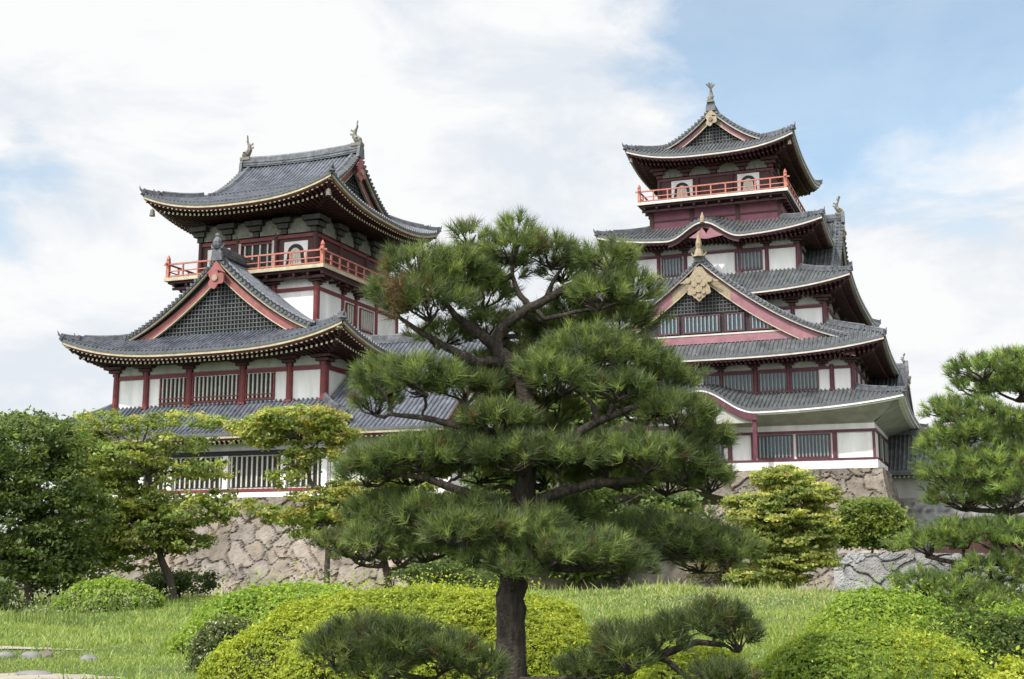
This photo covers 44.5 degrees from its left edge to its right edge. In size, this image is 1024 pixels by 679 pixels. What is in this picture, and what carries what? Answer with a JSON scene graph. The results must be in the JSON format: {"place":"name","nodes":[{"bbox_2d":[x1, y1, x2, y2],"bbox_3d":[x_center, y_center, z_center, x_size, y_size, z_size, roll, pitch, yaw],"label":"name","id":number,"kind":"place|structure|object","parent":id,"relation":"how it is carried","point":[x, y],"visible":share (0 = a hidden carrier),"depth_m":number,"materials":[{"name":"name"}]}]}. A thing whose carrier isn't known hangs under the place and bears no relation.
{"place":"outdoors","nodes":[
{"label":"outdoors","id":0,"kind":"place"},
{"bbox_2d":[0,646,81,649],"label":"path","id":1,"kind":"structure","parent":0,"point":[14,647],"depth_m":23.69,"materials":[{"name":"beige stone"}]},
{"bbox_2d":[0,673,123,678],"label":"path","id":2,"kind":"structure","parent":0,"point":[14,676],"depth_m":17.72,"materials":[{"name":"beige stone"}]},
{"bbox_2d":[15,670,52,674],"bbox_3d":[-7.003,4.896,18.331,0.526,0.094,0.382,0,-10,0],"label":"rock","id":3,"kind":"object","parent":2,"relation":"on","point":[33,672],"visible":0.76,"depth_m":18.22,"materials":[{"name":"grey stone"}]},
{"bbox_2d":[0,574,1018,678],"bbox_3d":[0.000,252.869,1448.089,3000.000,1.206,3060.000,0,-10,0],"label":"ground","id":4,"kind":"structure","parent":0,"point":[147,669],"depth_m":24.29,"materials":[{"name":"green plant"}]},
{"bbox_2d":[0,651,15,657],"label":"rock","id":5,"kind":"object","parent":4,"relation":"on","point":[5,653],"visible":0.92,"depth_m":21.60,"materials":[{"name":"grey stone"}]},
{"bbox_2d":[0,574,28,611],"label":"azalea bush","id":6,"kind":"object","parent":4,"relation":"on","point":[6,596],"visible":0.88,"depth_m":45.69,"materials":[{"name":"green plant"}]},
{"bbox_2d":[20,651,41,658],"bbox_3d":[-8.327,5.487,21.678,0.316,0.167,0.335,8,-13,-40],"label":"rock","id":7,"kind":"object","parent":4,"relation":"on","point":[28,654],"visible":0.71,"depth_m":21.58,"materials":[{"name":"grey stone"}]},
{"bbox_2d":[40,650,52,657],"bbox_3d":[-8.123,5.507,21.776,0.226,0.200,0.212,7,-12,-36],"label":"rock","id":8,"kind":"object","parent":4,"relation":"on","point":[46,653],"visible":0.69,"depth_m":21.74,"materials":[{"name":"beige stone"}]},
{"bbox_2d":[0,405,122,606],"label":"broadleaf tree","id":9,"kind":"object","parent":4,"relation":"on","point":[34,535],"visible":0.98,"depth_m":49.03,"materials":[{"name":"green plant"}]},
{"bbox_2d":[0,590,145,626],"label":"flowering weeds","id":10,"kind":"object","parent":4,"relation":"on","point":[16,613],"visible":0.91,"depth_m":35.19,"materials":[{"name":"green plant"}]},
{"bbox_2d":[81,654,96,661],"bbox_3d":[-7.335,5.535,21.667,0.316,0.157,0.267,0,-10,0],"label":"rock","id":11,"kind":"object","parent":4,"relation":"on","point":[91,657],"visible":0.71,"depth_m":21.60,"materials":[{"name":"grey stone"}]},
{"bbox_2d":[49,570,178,613],"bbox_3d":[-14.791,9.688,46.078,4.079,2.730,3.850,-8,-13,39],"label":"azalea bush","id":12,"kind":"object","parent":4,"relation":"on","point":[103,584],"visible":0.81,"depth_m":45.24,"materials":[{"name":"green plant"}]},
{"bbox_2d":[0,408,247,600],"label":"cherry tree","id":13,"kind":"object","parent":4,"relation":"on","point":[161,521],"visible":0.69,"depth_m":55.17,"materials":[{"name":"green plant"}]},
{"bbox_2d":[48,584,208,615],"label":"flowering weeds","id":14,"kind":"object","parent":4,"relation":"on","point":[125,609],"visible":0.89,"depth_m":42.02,"materials":[{"name":"green plant"}]},
{"bbox_2d":[136,566,223,598],"bbox_3d":[-15.702,11.660,58.940,4.222,1.954,2.885,0,-10,0],"label":"shrub","id":15,"kind":"object","parent":4,"relation":"on","point":[184,580],"visible":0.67,"depth_m":58.61,"materials":[{"name":"green plant"}]},
{"bbox_2d":[16,496,403,594],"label":"stone wall","id":16,"kind":"structure","parent":4,"relation":"on","point":[242,549],"depth_m":78.19,"materials":[{"name":"beige stone"}]},
{"bbox_2d":[57,120,441,498],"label":"castle tower","id":17,"kind":"structure","parent":16,"relation":"on","point":[269,308],"depth_m":85.53,"materials":[{"name":"white paint"}]},
{"bbox_2d":[95,460,137,488],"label":"window","id":18,"kind":"structure","parent":17,"relation":"in","point":[129,462],"depth_m":83.98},
{"bbox_2d":[143,462,165,489],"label":"window","id":19,"kind":"structure","parent":17,"relation":"in","point":[160,488],"depth_m":82.86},
{"bbox_2d":[158,377,186,404],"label":"window frame","id":20,"kind":"structure","parent":17,"relation":"in","point":[160,388],"depth_m":84.70,"materials":[{"name":"red paint"}]},
{"bbox_2d":[161,378,185,402],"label":"window","id":21,"kind":"structure","parent":17,"relation":"in","point":[175,387],"depth_m":84.77,"materials":[{"name":"white wood"}]},
{"bbox_2d":[173,457,222,488],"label":"window","id":22,"kind":"structure","parent":17,"relation":"in","point":[181,484],"depth_m":81.74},
{"bbox_2d":[191,374,239,403],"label":"window frame","id":23,"kind":"structure","parent":17,"relation":"in","point":[192,397],"depth_m":83.47,"materials":[{"name":"red paint"}]},
{"bbox_2d":[193,375,238,400],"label":"window","id":24,"kind":"structure","parent":17,"relation":"in","point":[225,384],"depth_m":83.55,"materials":[{"name":"white wood"}]},
{"bbox_2d":[207,248,230,266],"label":"bell window","id":25,"kind":"structure","parent":17,"relation":"in","point":[209,251],"depth_m":90.72,"materials":[{"name":"white paint"}]},
{"bbox_2d":[229,455,280,487],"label":"window","id":26,"kind":"structure","parent":17,"relation":"in","point":[251,468],"depth_m":80.37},
{"bbox_2d":[241,242,271,268],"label":"window","id":27,"kind":"structure","parent":17,"relation":"in","point":[261,248],"depth_m":89.20,"materials":[{"name":"red paint"}]},
{"bbox_2d":[247,373,272,398],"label":"window","id":28,"kind":"structure","parent":17,"relation":"in","point":[258,383],"depth_m":82.36,"materials":[{"name":"white wood"}]},
{"bbox_2d":[244,372,275,400],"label":"window frame","id":29,"kind":"structure","parent":17,"relation":"in","point":[274,373],"depth_m":82.12,"materials":[{"name":"red paint"}]},
{"bbox_2d":[284,240,307,266],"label":"bell window","id":30,"kind":"structure","parent":17,"relation":"in","point":[295,245],"depth_m":88.04,"materials":[{"name":"white paint"}]},
{"bbox_2d":[287,456,320,486],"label":"window","id":31,"kind":"structure","parent":17,"relation":"in","point":[316,477],"depth_m":78.76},
{"bbox_2d":[346,302,354,325],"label":"window","id":32,"kind":"structure","parent":17,"relation":"in","point":[350,308],"depth_m":90.38,"materials":[{"name":"red paint"}]},
{"bbox_2d":[359,308,373,334],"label":"window","id":33,"kind":"structure","parent":17,"relation":"in","point":[366,318],"depth_m":92.57,"materials":[{"name":"red paint"}]},
{"bbox_2d":[305,327,515,493],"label":"castle wing","id":34,"kind":"structure","parent":16,"relation":"on","point":[438,406],"depth_m":77.37,"materials":[{"name":"grey tile"}]},
{"bbox_2d":[168,601,262,672],"bbox_3d":[-4.490,4.600,19.332,1.646,1.119,1.430,0,-10,0],"label":"flowering bush","id":35,"kind":"object","parent":4,"relation":"on","point":[205,645],"visible":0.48,"depth_m":19.06,"materials":[{"name":"green plant"}]},
{"bbox_2d":[155,554,383,657],"bbox_3d":[-4.116,5.225,24.505,5.338,2.018,4.449,0,-10,0],"label":"bush","id":36,"kind":"object","parent":4,"relation":"on","point":[251,598],"visible":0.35,"depth_m":23.68,"materials":[{"name":"green plant"}]},
{"bbox_2d":[222,402,439,583],"bbox_3d":[-7.301,6.850,52.015,9.246,8.446,4.544,0,-10,0],"label":"cherry tree","id":37,"kind":"object","parent":4,"relation":"on","point":[324,424],"visible":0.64,"depth_m":51.43,"materials":[{"name":"green plant"}]},
{"bbox_2d":[307,517,426,588],"bbox_3d":[-4.069,6.478,35.349,3.607,3.241,2.327,0,-10,0],"label":"pine tree","id":38,"kind":"object","parent":4,"relation":"on","point":[326,539],"visible":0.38,"depth_m":35.23,"materials":[{"name":"green plant"}]},
{"bbox_2d":[185,551,642,678],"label":"azalea bush","id":39,"kind":"object","parent":4,"relation":"on","point":[553,625],"visible":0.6,"depth_m":15.67,"materials":[{"name":"green plant"}]},
{"bbox_2d":[391,556,499,589],"bbox_3d":[-2.886,11.716,60.891,6.559,2.380,3.270,0,-10,0],"label":"shrub","id":40,"kind":"object","parent":4,"relation":"on","point":[413,571],"visible":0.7,"depth_m":60.42,"materials":[{"name":"green plant"}]},
{"bbox_2d":[292,205,772,678],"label":"pine tree","id":41,"kind":"object","parent":4,"relation":"on","point":[524,422],"visible":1,"depth_m":11.73,"materials":[{"name":"green plant"}]},
{"bbox_2d":[393,392,725,590],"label":"broadleaf tree","id":42,"kind":"object","parent":4,"relation":"on","point":[684,498],"visible":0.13,"depth_m":68.25,"materials":[{"name":"green plant"}]},
{"bbox_2d":[392,489,739,591],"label":"stone wall","id":43,"kind":"structure","parent":4,"relation":"on","point":[674,573],"depth_m":69.47,"materials":[{"name":"grey stone"}]},
{"bbox_2d":[634,633,752,678],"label":"azalea bush","id":44,"kind":"object","parent":4,"relation":"on","point":[665,671],"visible":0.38,"depth_m":14.32,"materials":[{"name":"green plant"}]},
{"bbox_2d":[680,549,755,587],"bbox_3d":[10.290,11.239,60.964,4.364,3.331,3.047,0,-10,0],"label":"broadleaf tree","id":45,"kind":"object","parent":4,"relation":"on","point":[710,568],"visible":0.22,"depth_m":60.66,"materials":[{"name":"green plant"}]},
{"bbox_2d":[545,467,918,590],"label":"stone wall","id":46,"kind":"structure","parent":4,"relation":"on","point":[856,483],"depth_m":94.65,"materials":[{"name":"beige stone"}]},
{"bbox_2d":[562,82,927,470],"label":"castle tower","id":47,"kind":"structure","parent":46,"relation":"on","point":[780,331],"depth_m":101.32,"materials":[{"name":"white paint"}]},
{"bbox_2d":[661,257,682,277],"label":"window","id":48,"kind":"structure","parent":47,"relation":"in","point":[670,267],"depth_m":107.63,"materials":[{"name":"grey wood"}]},
{"bbox_2d":[661,378,689,394],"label":"window","id":49,"kind":"structure","parent":47,"relation":"in","point":[685,386],"depth_m":102.12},
{"bbox_2d":[671,179,692,198],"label":"bell window","id":50,"kind":"structure","parent":47,"relation":"in","point":[682,183],"depth_m":110.29,"materials":[{"name":"white paint"}]},
{"bbox_2d":[689,438,723,460],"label":"window","id":51,"kind":"structure","parent":47,"relation":"in","point":[720,447],"depth_m":99.22,"materials":[{"name":"grey"}]},
{"bbox_2d":[703,375,718,384],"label":"window","id":52,"kind":"structure","parent":47,"relation":"in","point":[711,380],"depth_m":101.13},
{"bbox_2d":[723,373,753,392],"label":"window","id":53,"kind":"structure","parent":47,"relation":"in","point":[744,382],"depth_m":100.25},
{"bbox_2d":[734,250,762,271],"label":"window","id":54,"kind":"structure","parent":47,"relation":"in","point":[750,260],"depth_m":105.21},
{"bbox_2d":[737,172,759,191],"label":"bell window","id":55,"kind":"structure","parent":47,"relation":"in","point":[747,176],"depth_m":108.21,"materials":[{"name":"white paint"}]},
{"bbox_2d":[758,371,786,391],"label":"window","id":56,"kind":"structure","parent":47,"relation":"in","point":[769,381],"depth_m":99.32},
{"bbox_2d":[758,434,793,459],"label":"window","id":57,"kind":"structure","parent":47,"relation":"in","point":[770,446],"depth_m":97.61,"materials":[{"name":"grey wood"}]},
{"bbox_2d":[790,369,818,390],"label":"window","id":58,"kind":"structure","parent":47,"relation":"in","point":[800,379],"depth_m":98.43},
{"bbox_2d":[796,433,830,458],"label":"window","id":59,"kind":"structure","parent":47,"relation":"in","point":[818,445],"depth_m":96.59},
{"bbox_2d":[878,435,882,460],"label":"window","id":60,"kind":"structure","parent":47,"relation":"in","point":[880,444],"depth_m":97.61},
{"bbox_2d":[883,439,888,464],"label":"window","id":61,"kind":"structure","parent":47,"relation":"in","point":[885,444],"depth_m":101.89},
{"bbox_2d":[717,464,846,589],"bbox_3d":[11.812,8.598,55.363,6.270,6.335,4.724,0,-10,0],"label":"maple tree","id":62,"kind":"object","parent":4,"relation":"on","point":[801,544],"visible":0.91,"depth_m":54.45,"materials":[{"name":"green plant"}]},
{"bbox_2d":[737,590,999,678],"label":"azalea bush","id":63,"kind":"object","parent":4,"relation":"on","point":[809,650],"visible":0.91,"depth_m":12.65,"materials":[{"name":"green plant"}]},
{"bbox_2d":[777,560,961,635],"bbox_3d":[5.482,4.126,18.506,3.199,1.708,2.656,0,-10,0],"label":"azalea bush","id":64,"kind":"object","parent":4,"relation":"on","point":[863,598],"visible":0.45,"depth_m":18.16,"materials":[{"name":"green plant"}]},
{"bbox_2d":[832,496,921,552],"bbox_3d":[18.163,10.652,63.223,5.127,5.485,3.878,0,-10,0],"label":"round shrub","id":65,"kind":"object","parent":4,"relation":"on","point":[867,522],"visible":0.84,"depth_m":62.47,"materials":[{"name":"green plant"}]},
{"bbox_2d":[834,553,1023,596],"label":"stone wall","id":66,"kind":"structure","parent":4,"relation":"on","point":[871,565],"depth_m":60.49,"materials":[{"name":"grey stone"}]},
{"bbox_2d":[877,343,1023,613],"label":"pine tree","id":67,"kind":"object","parent":4,"relation":"on","point":[985,465],"visible":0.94,"depth_m":23.32,"materials":[{"name":"green plant"}]},
{"bbox_2d":[899,498,1023,552],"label":"stone wall","id":68,"kind":"structure","parent":4,"relation":"on","point":[917,510],"depth_m":101.89,"materials":[{"name":"grey stone"}]},
{"bbox_2d":[888,428,1021,497],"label":"corridor building","id":69,"kind":"structure","parent":68,"relation":"on","point":[900,445],"depth_m":103.46,"materials":[{"name":"paint"}]},
{"bbox_2d":[928,476,944,490],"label":"window","id":70,"kind":"structure","parent":69,"relation":"in","point":[930,483],"depth_m":102.47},
{"bbox_2d":[926,583,1023,669],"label":"azalea bush","id":71,"kind":"object","parent":4,"relation":"on","point":[1003,628],"visible":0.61,"depth_m":15.70,"materials":[{"name":"green plant"}]},
{"bbox_2d":[929,525,1021,552],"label":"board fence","id":72,"kind":"object","parent":4,"relation":"on","point":[979,548],"visible":0.12,"depth_m":86.19,"materials":[{"name":"grey"}]},
{"bbox_2d":[961,583,1023,618],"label":"azalea bush","id":73,"kind":"object","parent":4,"relation":"on","point":[1015,605],"visible":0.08,"depth_m":21.46,"materials":[{"name":"green plant"}]},
{"bbox_2d":[967,621,1023,678],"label":"azalea bush","id":74,"kind":"object","parent":4,"relation":"on","point":[1011,668],"visible":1,"depth_m":9.90,"materials":[{"name":"green plant"}]},
{"bbox_2d":[0,0,1023,532],"label":"sky","id":75,"kind":"structure","parent":0,"point":[910,113],"materials":[{"name":"white"}]},
{"bbox_2d":[776,623,1000,678],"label":"tall grass","id":76,"kind":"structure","parent":0,"point":[917,671],"depth_m":12.20,"materials":[{"name":"green plant"}]}
]}

